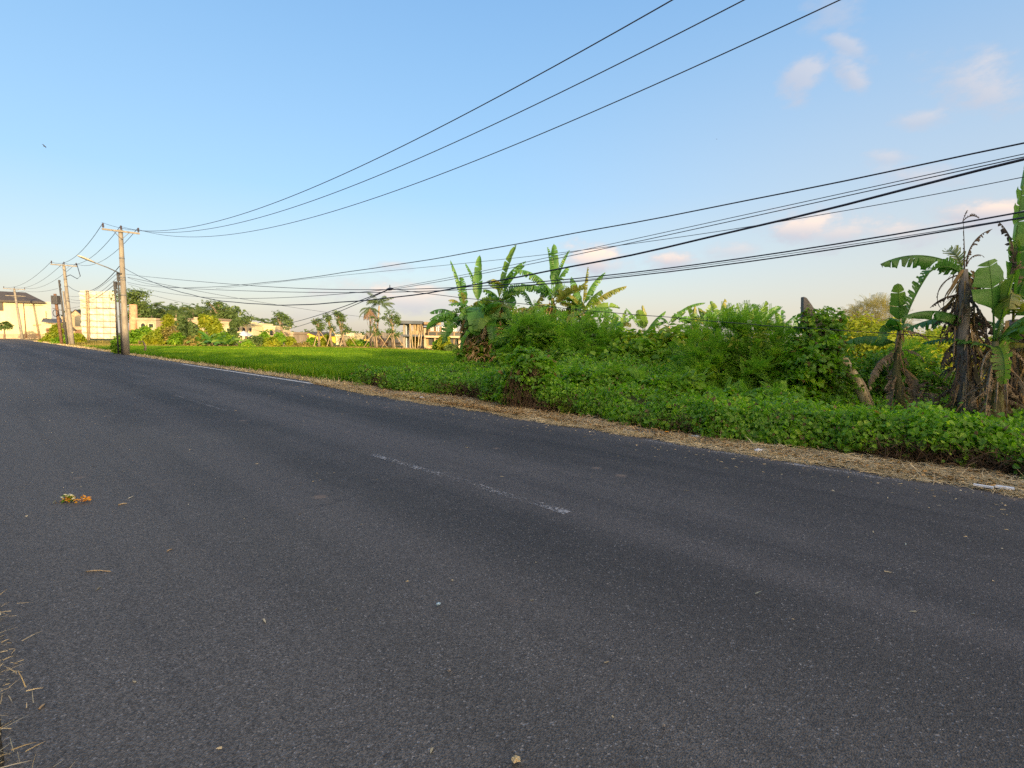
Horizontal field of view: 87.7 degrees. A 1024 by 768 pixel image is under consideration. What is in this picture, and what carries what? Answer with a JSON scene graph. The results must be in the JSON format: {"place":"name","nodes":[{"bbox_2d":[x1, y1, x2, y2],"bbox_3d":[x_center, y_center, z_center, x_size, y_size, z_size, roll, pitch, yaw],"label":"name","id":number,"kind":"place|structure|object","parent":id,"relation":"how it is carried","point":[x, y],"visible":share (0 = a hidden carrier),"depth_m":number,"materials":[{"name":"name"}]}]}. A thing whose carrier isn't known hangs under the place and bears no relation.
{"place":"outdoors","nodes":[
{"label":"outdoors","id":0,"kind":"place"},
{"bbox_2d":[0,589,73,767],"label":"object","id":1,"kind":"object","parent":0,"point":[10,668],"visible":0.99,"depth_m":2.28,"materials":[{"name":"plant"}]},
{"bbox_2d":[35,341,365,385],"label":"verge grass","id":2,"kind":"structure","parent":0,"point":[233,368],"depth_m":23.74,"materials":[{"name":"plant"}]},
{"bbox_2d":[84,345,477,380],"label":"rice field","id":3,"kind":"structure","parent":0,"point":[312,362],"depth_m":32.20,"materials":[{"name":"green plant"}]},
{"bbox_2d":[30,333,984,392],"bbox_3d":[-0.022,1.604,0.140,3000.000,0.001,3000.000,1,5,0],"label":"ground","id":4,"kind":"structure","parent":0,"point":[388,347],"depth_m":95.77,"materials":[{"name":"green plant"}]},
{"bbox_2d":[0,291,50,338],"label":"white building","id":5,"kind":"structure","parent":4,"relation":"on","point":[37,310],"depth_m":105.36,"materials":[{"name":"paint"}]},
{"bbox_2d":[41,318,61,332],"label":"annex building","id":6,"kind":"structure","parent":4,"relation":"on","point":[48,323],"depth_m":103.92,"materials":[{"name":"white paint"}]},
{"bbox_2d":[61,309,81,335],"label":"arched house","id":7,"kind":"structure","parent":4,"relation":"on","point":[76,319],"depth_m":112.57,"materials":[{"name":"beige paint"}]},
{"bbox_2d":[79,290,115,339],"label":"billboard","id":8,"kind":"object","parent":4,"relation":"on","point":[98,323],"visible":0.89,"depth_m":104.07,"materials":[{"name":"white wood"}]},
{"bbox_2d":[110,286,156,324],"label":"shade tree","id":9,"kind":"object","parent":4,"relation":"on","point":[144,309],"visible":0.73,"depth_m":90.92,"materials":[{"name":"green plant"}]},
{"bbox_2d":[129,304,137,329],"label":"brick pillar","id":10,"kind":"structure","parent":4,"relation":"on","point":[133,314],"depth_m":81.09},
{"bbox_2d":[129,327,148,344],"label":"shrub","id":11,"kind":"object","parent":4,"relation":"on","point":[135,336],"visible":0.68,"depth_m":65.30,"materials":[{"name":"green plant"}]},
{"bbox_2d":[136,318,162,329],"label":"villa","id":12,"kind":"object","parent":4,"relation":"on","point":[153,323],"visible":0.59,"depth_m":79.62,"materials":[{"name":"beige paint"}]},
{"bbox_2d":[141,330,165,345],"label":"shrub","id":13,"kind":"object","parent":4,"relation":"on","point":[154,338],"visible":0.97,"depth_m":63.43,"materials":[{"name":"yellow plant"}]},
{"bbox_2d":[160,313,174,328],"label":"shrub","id":14,"kind":"object","parent":4,"relation":"on","point":[167,320],"visible":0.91,"depth_m":74.22,"materials":[{"name":"yellow plant"}]},
{"bbox_2d":[160,323,181,345],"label":"shrub","id":15,"kind":"object","parent":4,"relation":"on","point":[166,332],"visible":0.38,"depth_m":65.39,"materials":[{"name":"green plant"}]},
{"bbox_2d":[166,332,186,345],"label":"shrub","id":16,"kind":"object","parent":4,"relation":"on","point":[175,339],"visible":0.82,"depth_m":64.52,"materials":[{"name":"green plant"}]},
{"bbox_2d":[176,317,198,336],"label":"shrub","id":17,"kind":"object","parent":4,"relation":"on","point":[188,328],"visible":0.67,"depth_m":66.28,"materials":[{"name":"green plant"}]},
{"bbox_2d":[128,302,249,319],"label":"trees","id":18,"kind":"object","parent":4,"relation":"on","point":[237,308],"visible":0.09,"depth_m":120.06,"materials":[{"name":"green plant"}]},
{"bbox_2d":[204,315,223,335],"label":"shrub","id":19,"kind":"object","parent":4,"relation":"on","point":[213,325],"visible":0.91,"depth_m":69.26,"materials":[{"name":"yellow plant"}]},
{"bbox_2d":[202,300,237,319],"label":"shade tree","id":20,"kind":"object","parent":4,"relation":"on","point":[222,313],"visible":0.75,"depth_m":108.88,"materials":[{"name":"green plant"}]},
{"bbox_2d":[235,314,255,338],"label":"shade tree","id":21,"kind":"object","parent":4,"relation":"on","point":[246,321],"visible":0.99,"depth_m":73.33,"materials":[{"name":"green plant"}]},
{"bbox_2d":[64,340,443,350],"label":"bank grass","id":22,"kind":"structure","parent":4,"relation":"on","point":[98,343],"depth_m":64.81,"materials":[{"name":"green plant"}]},
{"bbox_2d":[237,322,272,341],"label":"villa","id":23,"kind":"object","parent":4,"relation":"on","point":[255,331],"visible":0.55,"depth_m":78.79,"materials":[{"name":"white paint"}]},
{"bbox_2d":[259,336,283,346],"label":"shrub","id":24,"kind":"object","parent":4,"relation":"on","point":[271,341],"visible":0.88,"depth_m":64.48,"materials":[{"name":"yellow plant"}]},
{"bbox_2d":[259,323,290,335],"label":"villa","id":25,"kind":"object","parent":4,"relation":"on","point":[274,328],"visible":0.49,"depth_m":81.69,"materials":[{"name":"white paint"}]},
{"bbox_2d":[271,311,296,335],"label":"propped tree","id":26,"kind":"object","parent":4,"relation":"on","point":[285,318],"visible":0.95,"depth_m":69.33,"materials":[{"name":"green plant"}]},
{"bbox_2d":[282,332,307,342],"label":"villa","id":27,"kind":"object","parent":4,"relation":"on","point":[300,337],"visible":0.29,"depth_m":84.03,"materials":[{"name":"beige paint"}]},
{"bbox_2d":[311,317,329,345],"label":"propped tree","id":28,"kind":"object","parent":4,"relation":"on","point":[320,327],"visible":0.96,"depth_m":67.66,"materials":[{"name":"green plant"}]},
{"bbox_2d":[322,313,342,346],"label":"propped tree","id":29,"kind":"object","parent":4,"relation":"on","point":[331,329],"visible":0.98,"depth_m":66.59,"materials":[{"name":"green plant"}]},
{"bbox_2d":[332,310,355,346],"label":"propped tree","id":30,"kind":"object","parent":4,"relation":"on","point":[340,319],"visible":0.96,"depth_m":66.59,"materials":[{"name":"green plant"}]},
{"bbox_2d":[335,333,363,344],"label":"villa","id":31,"kind":"object","parent":4,"relation":"on","point":[358,336],"visible":0.5,"depth_m":89.78,"materials":[{"name":"white paint"}]},
{"bbox_2d":[359,306,380,345],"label":"coconut palm","id":32,"kind":"object","parent":4,"relation":"on","point":[368,311],"visible":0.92,"depth_m":67.48,"materials":[{"name":"green plant"}]},
{"bbox_2d":[364,316,386,347],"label":"propped tree","id":33,"kind":"object","parent":4,"relation":"on","point":[375,332],"visible":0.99,"depth_m":64.58,"materials":[{"name":"green plant"}]},
{"bbox_2d":[366,293,394,345],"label":"coconut palm","id":34,"kind":"object","parent":4,"relation":"on","point":[378,302],"visible":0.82,"depth_m":68.42,"materials":[{"name":"green plant"}]},
{"bbox_2d":[378,309,403,347],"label":"propped tree","id":35,"kind":"object","parent":4,"relation":"on","point":[393,335],"visible":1,"depth_m":63.55,"materials":[{"name":"green plant"}]},
{"bbox_2d":[395,321,432,349],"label":"unfinished villa","id":36,"kind":"object","parent":4,"relation":"on","point":[417,335],"visible":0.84,"depth_m":65.47,"materials":[{"name":"beige paint"}]},
{"bbox_2d":[423,322,461,348],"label":"villa wing","id":37,"kind":"structure","parent":4,"relation":"on","point":[432,334],"depth_m":66.04,"materials":[{"name":"white paint"}]},
{"bbox_2d":[426,260,484,359],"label":"banana plant","id":38,"kind":"object","parent":4,"relation":"on","point":[449,316],"visible":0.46,"depth_m":25.42,"materials":[{"name":"green plant"}]},
{"bbox_2d":[444,256,502,349],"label":"banana plant","id":39,"kind":"object","parent":4,"relation":"on","point":[476,313],"visible":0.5,"depth_m":24.91,"materials":[{"name":"green plant"}]},
{"bbox_2d":[454,302,517,361],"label":"banana plant","id":40,"kind":"object","parent":4,"relation":"on","point":[480,323],"visible":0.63,"depth_m":23.91,"materials":[{"name":"green plant"}]},
{"bbox_2d":[447,305,524,366],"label":"leafy bush","id":41,"kind":"object","parent":4,"relation":"on","point":[469,352],"visible":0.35,"depth_m":24.39,"materials":[{"name":"green plant"}]},
{"bbox_2d":[466,245,530,324],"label":"banana plant","id":42,"kind":"object","parent":4,"relation":"on","point":[507,296],"visible":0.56,"depth_m":25.39,"materials":[{"name":"green plant"}]},
{"bbox_2d":[502,289,564,322],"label":"banana plant","id":43,"kind":"object","parent":4,"relation":"on","point":[527,298],"visible":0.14,"depth_m":24.55,"materials":[{"name":"green plant"}]},
{"bbox_2d":[485,301,601,368],"bbox_3d":[1.116,-1.592,20.549,4.419,3.290,4.708,1,5,0],"label":"leafy bush","id":44,"kind":"object","parent":4,"relation":"on","point":[532,332],"visible":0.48,"depth_m":19.90,"materials":[{"name":"green plant"}]},
{"bbox_2d":[512,244,586,326],"bbox_3d":[1.680,-3.325,24.868,3.416,5.948,5.740,1,5,0],"label":"banana plant","id":45,"kind":"object","parent":4,"relation":"on","point":[546,290],"visible":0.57,"depth_m":23.57,"materials":[{"name":"green plant"}]},
{"bbox_2d":[557,356,605,389],"bbox_3d":[1.552,-0.077,12.685,1.651,1.189,1.411,1,5,0],"label":"creeper heap","id":46,"kind":"object","parent":4,"relation":"on","point":[581,373],"visible":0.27,"depth_m":12.40,"materials":[{"name":"green plant"}]},
{"bbox_2d":[541,305,624,364],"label":"leafy bush","id":47,"kind":"object","parent":4,"relation":"on","point":[577,340],"visible":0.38,"depth_m":18.41,"materials":[{"name":"green plant"}]},
{"bbox_2d":[550,268,626,330],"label":"banana plant","id":48,"kind":"object","parent":4,"relation":"on","point":[595,303],"visible":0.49,"depth_m":24.16,"materials":[{"name":"green plant"}]},
{"bbox_2d":[578,361,648,391],"bbox_3d":[2.281,0.033,12.408,1.926,1.162,1.431,1,5,0],"label":"creeper heap","id":49,"kind":"object","parent":4,"relation":"on","point":[612,371],"visible":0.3,"depth_m":12.12,"materials":[{"name":"green plant"}]},
{"bbox_2d":[583,323,699,373],"bbox_3d":[4.197,-0.790,16.866,3.383,2.284,4.027,-3,6,-36],"label":"broad leaved shrub","id":50,"kind":"object","parent":4,"relation":"on","point":[651,345],"visible":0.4,"depth_m":16.82,"materials":[{"name":"green plant"}]},
{"bbox_2d":[626,305,665,333],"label":"banana plant","id":51,"kind":"object","parent":4,"relation":"on","point":[641,321],"visible":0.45,"depth_m":30.75,"materials":[{"name":"green plant"}]},
{"bbox_2d":[619,366,675,400],"bbox_3d":[2.986,0.126,11.833,1.708,1.048,1.282,1,5,0],"label":"creeper heap","id":52,"kind":"object","parent":4,"relation":"on","point":[647,381],"visible":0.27,"depth_m":11.75,"materials":[{"name":"green plant"}]},
{"bbox_2d":[318,351,1023,480],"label":"creeping vines","id":53,"kind":"object","parent":4,"relation":"on","point":[851,431],"visible":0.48,"depth_m":8.42,"materials":[{"name":"green plant"}]},
{"bbox_2d":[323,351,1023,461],"bbox_3d":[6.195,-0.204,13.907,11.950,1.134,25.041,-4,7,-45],"label":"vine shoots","id":54,"kind":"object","parent":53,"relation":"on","point":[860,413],"visible":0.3,"depth_m":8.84,"materials":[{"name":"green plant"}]},
{"bbox_2d":[335,366,1023,477],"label":"undergrowth tangle","id":55,"kind":"object","parent":4,"relation":"on","point":[641,401],"visible":0.01,"depth_m":7.90,"materials":[{"name":"plant"}]},
{"bbox_2d":[661,303,703,336],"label":"banana plant","id":56,"kind":"object","parent":4,"relation":"on","point":[682,312],"visible":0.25,"depth_m":30.70,"materials":[{"name":"green plant"}]},
{"bbox_2d":[653,366,713,400],"bbox_3d":[3.797,0.152,11.818,1.635,1.073,1.292,1,5,0],"label":"creeper heap","id":57,"kind":"object","parent":4,"relation":"on","point":[686,380],"visible":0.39,"depth_m":11.58,"materials":[{"name":"green plant"}]},
{"bbox_2d":[351,371,1023,478],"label":"dead vine undergrowth","id":58,"kind":"object","parent":4,"relation":"on","point":[969,461],"visible":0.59,"depth_m":6.97,"materials":[{"name":"plant"}]},
{"bbox_2d":[674,306,710,324],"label":"banana plant","id":59,"kind":"object","parent":4,"relation":"on","point":[690,311],"visible":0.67,"depth_m":26.76,"materials":[{"name":"green plant"}]},
{"bbox_2d":[682,377,751,403],"bbox_3d":[4.236,0.406,11.251,1.954,1.127,1.500,1,5,0],"label":"creeper heap","id":60,"kind":"object","parent":4,"relation":"on","point":[732,392],"visible":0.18,"depth_m":11.16,"materials":[{"name":"green plant"}]},
{"bbox_2d":[661,300,804,391],"bbox_3d":[5.854,-0.649,13.559,4.261,3.136,3.726,1,5,0],"label":"feathery bush","id":61,"kind":"object","parent":4,"relation":"on","point":[740,353],"visible":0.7,"depth_m":13.28,"materials":[{"name":"green plant"}]},
{"bbox_2d":[730,379,804,402],"bbox_3d":[5.292,0.422,11.246,1.823,1.050,1.426,1,5,0],"label":"creeper heap","id":62,"kind":"object","parent":4,"relation":"on","point":[781,390],"visible":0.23,"depth_m":11.12,"materials":[{"name":"green plant"}]},
{"bbox_2d":[760,367,815,396],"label":"leafy bush","id":63,"kind":"object","parent":4,"relation":"on","point":[777,378],"visible":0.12,"depth_m":12.52,"materials":[{"name":"green plant"}]},
{"bbox_2d":[776,297,864,407],"bbox_3d":[7.116,-0.661,12.346,2.197,2.751,1.942,1,5,0],"label":"vine covered stump","id":64,"kind":"object","parent":4,"relation":"on","point":[817,355],"visible":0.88,"depth_m":12.23,"materials":[{"name":"green plant"}]},
{"bbox_2d":[843,358,875,408],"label":"felled banana stem","id":65,"kind":"object","parent":4,"relation":"on","point":[860,394],"visible":0.57,"depth_m":12.22,"materials":[{"name":"brown plant"}]},
{"bbox_2d":[835,292,920,357],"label":"bush","id":66,"kind":"object","parent":4,"relation":"on","point":[884,309],"visible":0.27,"depth_m":39.17,"materials":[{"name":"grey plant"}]},
{"bbox_2d":[845,270,928,409],"bbox_3d":[8.056,-0.802,11.295,1.342,3.191,1.129,1,5,0],"label":"banana plant","id":67,"kind":"object","parent":4,"relation":"on","point":[899,300],"visible":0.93,"depth_m":11.16,"materials":[{"name":"green plant"}]},
{"bbox_2d":[842,347,935,401],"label":"leafy bush","id":68,"kind":"object","parent":4,"relation":"on","point":[879,382],"visible":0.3,"depth_m":13.66,"materials":[{"name":"green plant"}]},
{"bbox_2d":[838,311,949,375],"bbox_3d":[16.556,-1.834,24.321,4.500,3.114,5.750,1,5,0],"label":"sunlit shrub","id":69,"kind":"object","parent":4,"relation":"on","point":[866,328],"visible":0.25,"depth_m":24.04,"materials":[{"name":"green plant"}]},
{"bbox_2d":[867,335,955,407],"bbox_3d":[9.640,-0.274,12.766,2.818,1.827,2.399,-1,5,-21],"label":"leafy bush","id":70,"kind":"object","parent":4,"relation":"on","point":[930,376],"visible":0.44,"depth_m":12.82,"materials":[{"name":"green plant"}]},
{"bbox_2d":[914,382,952,406],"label":"dead banana leaves","id":71,"kind":"object","parent":4,"relation":"on","point":[922,385],"visible":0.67,"depth_m":10.84,"materials":[{"name":"brown plant"}]},
{"bbox_2d":[864,366,1023,426],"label":"leafy bush","id":72,"kind":"object","parent":4,"relation":"on","point":[1015,410],"visible":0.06,"depth_m":9.71,"materials":[{"name":"green plant"}]},
{"bbox_2d":[908,324,991,378],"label":"sunlit shrub","id":73,"kind":"object","parent":4,"relation":"on","point":[934,332],"visible":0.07,"depth_m":24.75,"materials":[{"name":"green plant"}]},
{"bbox_2d":[881,210,1020,418],"bbox_3d":[7.784,-1.065,9.461,2.045,4.037,1.361,-2,5,-25],"label":"banana plant","id":74,"kind":"object","parent":4,"relation":"on","point":[961,321],"visible":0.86,"depth_m":9.51,"materials":[{"name":"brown plant"}]},
{"bbox_2d":[905,170,1023,408],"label":"banana plant","id":75,"kind":"object","parent":4,"relation":"on","point":[1015,264],"visible":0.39,"depth_m":9.69,"materials":[{"name":"green plant"}]},
{"bbox_2d":[922,259,1023,424],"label":"banana plant","id":76,"kind":"object","parent":4,"relation":"on","point":[995,385],"visible":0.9,"depth_m":9.03,"materials":[{"name":"green plant"}]},
{"bbox_2d":[0,339,1023,767],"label":"road","id":77,"kind":"structure","parent":0,"point":[654,569],"depth_m":3.26,"materials":[{"name":"grey asphalt"}]},
{"bbox_2d":[113,281,118,353],"bbox_3d":[-27.645,-4.601,37.268,0.609,5.047,0.223,5,7,43],"label":"telecom post","id":78,"kind":"object","parent":77,"relation":"on","point":[115,286],"visible":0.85,"depth_m":37.23,"materials":[{"name":"paint"}]},
{"bbox_2d":[116,272,122,354],"bbox_3d":[-27.023,-4.849,36.819,0.470,5.634,0.224,5,7,42],"label":"telecom post","id":79,"kind":"object","parent":77,"relation":"on","point":[118,278],"visible":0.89,"depth_m":36.73,"materials":[{"name":"paint"}]},
{"bbox_2d":[372,454,570,513],"bbox_3d":[-0.654,1.033,5.861,3.210,0.001,0.139,6,7,44],"label":"lane marking","id":80,"kind":"object","parent":77,"relation":"on","point":[565,511],"visible":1,"depth_m":5.37,"materials":[{"name":"white paint"}]},
{"bbox_2d":[25,378,1010,752],"bbox_3d":[-3.804,0.688,9.127,22.026,0.065,7.120,6,7,44],"label":"road grit","id":81,"kind":"object","parent":77,"relation":"on","point":[503,476],"visible":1,"depth_m":5.58,"materials":[{"name":"gravel"}]},
{"bbox_2d":[0,0,1023,341],"label":"sky","id":82,"kind":"structure","parent":0,"point":[153,116],"materials":[{"name":"blue"}]},
{"bbox_2d":[22,339,1020,482],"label":"verge","id":83,"kind":"structure","parent":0,"point":[593,418],"depth_m":9.84,"materials":[{"name":"soil"}]},
{"bbox_2d":[3,286,24,338],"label":"utility pole","id":84,"kind":"object","parent":83,"relation":"on","point":[19,319],"visible":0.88,"depth_m":98.25,"materials":[{"name":"concrete"}]},
{"bbox_2d":[51,294,63,343],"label":"service post","id":85,"kind":"object","parent":83,"relation":"on","point":[55,300],"visible":0.92,"depth_m":62.50,"materials":[{"name":"wood"}]},
{"bbox_2d":[58,280,67,344],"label":"service post","id":86,"kind":"object","parent":83,"relation":"on","point":[63,315],"visible":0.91,"depth_m":61.04,"materials":[{"name":"paint"}]},
{"bbox_2d":[50,261,76,344],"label":"utility pole","id":87,"kind":"object","parent":83,"relation":"on","point":[70,327],"visible":0.98,"depth_m":59.43,"materials":[{"name":"concrete"}]},
{"bbox_2d":[101,223,139,354],"bbox_3d":[-26.654,-6.387,36.599,0.479,8.742,2.130,6,7,44],"label":"utility pole","id":88,"kind":"object","parent":83,"relation":"on","point":[125,330],"visible":0.95,"depth_m":36.53,"materials":[{"name":"concrete"}]},
{"bbox_2d":[102,0,672,230],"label":"power line","id":89,"kind":"object","parent":88,"relation":"attached to","point":[458,117],"visible":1,"depth_m":10.18,"materials":[{"name":"black"}]},
{"bbox_2d":[124,0,743,232],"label":"power line","id":90,"kind":"object","parent":88,"relation":"attached to","point":[501,120],"visible":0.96,"depth_m":10.75,"materials":[{"name":"black"}]},
{"bbox_2d":[138,0,839,236],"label":"power line","id":91,"kind":"object","parent":88,"relation":"attached to","point":[574,119],"visible":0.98,"depth_m":10.58,"materials":[{"name":"black"}]},
{"bbox_2d":[493,345,572,408],"bbox_3d":[0.594,-0.003,11.941,1.956,1.730,1.502,2,5,16],"label":"vine mound","id":92,"kind":"object","parent":83,"relation":"on","point":[529,368],"visible":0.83,"depth_m":11.78,"materials":[{"name":"green plant"}]},
{"bbox_2d":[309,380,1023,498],"bbox_3d":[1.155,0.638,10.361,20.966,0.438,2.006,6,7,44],"label":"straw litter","id":93,"kind":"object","parent":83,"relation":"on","point":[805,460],"visible":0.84,"depth_m":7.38,"materials":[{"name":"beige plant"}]},
{"bbox_2d":[351,363,1020,453],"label":"grass tufts","id":94,"kind":"object","parent":83,"relation":"on","point":[427,391],"visible":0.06,"depth_m":11.61,"materials":[{"name":"green plant"}]},
{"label":"utility pole","id":95,"kind":"object","parent":83,"relation":"on","visible":0},
{"bbox_2d":[123,158,1023,305],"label":"overhead cable","id":96,"kind":"object","parent":95,"relation":"attached to","point":[915,186],"visible":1,"depth_m":7.95,"materials":[{"name":"black plastic"}]},
{"bbox_2d":[128,142,1023,287],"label":"overhead cable","id":97,"kind":"object","parent":95,"relation":"attached to","point":[684,212],"visible":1,"depth_m":8.11,"materials":[{"name":"black plastic"}]},
{"bbox_2d":[128,211,1023,289],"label":"overhead cable","id":98,"kind":"object","parent":95,"relation":"attached to","point":[684,265],"visible":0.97,"depth_m":8.22,"materials":[{"name":"black plastic"}]},
{"bbox_2d":[130,217,1023,292],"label":"overhead cable","id":99,"kind":"object","parent":95,"relation":"attached to","point":[679,270],"visible":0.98,"depth_m":8.28,"materials":[{"name":"black plastic"}]},
{"bbox_2d":[216,177,1022,288],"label":"overhead cable","id":100,"kind":"object","parent":95,"relation":"attached to","point":[702,233],"visible":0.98,"depth_m":8.13,"materials":[{"name":"black plastic"}]},
{"bbox_2d":[394,154,1023,287],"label":"overhead cable","id":101,"kind":"object","parent":95,"relation":"attached to","point":[755,212],"visible":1,"depth_m":7.54,"materials":[{"name":"black plastic"}]},
{"bbox_2d":[396,157,1023,288],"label":"overhead cable","id":102,"kind":"object","parent":95,"relation":"attached to","point":[753,216],"visible":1,"depth_m":7.56,"materials":[{"name":"black plastic"}]},
{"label":"cable splice","id":103,"kind":"object","parent":102,"relation":"attached to","visible":0},
{"bbox_2d":[394,289,949,337],"bbox_3d":[2.635,-1.722,12.313,12.502,1.161,0.014,2,5,19],"label":"overhead cable","id":104,"kind":"object","parent":103,"relation":"attached to","point":[690,319],"visible":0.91,"depth_m":11.84,"materials":[{"name":"black plastic"}]},
{"bbox_2d":[427,217,1019,291],"bbox_3d":[4.765,-2.685,6.714,26.786,2.149,0.007,6,7,44],"label":"overhead cable","id":105,"kind":"object","parent":95,"relation":"attached to","point":[783,254],"visible":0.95,"depth_m":7.51,"materials":[{"name":"black plastic"}]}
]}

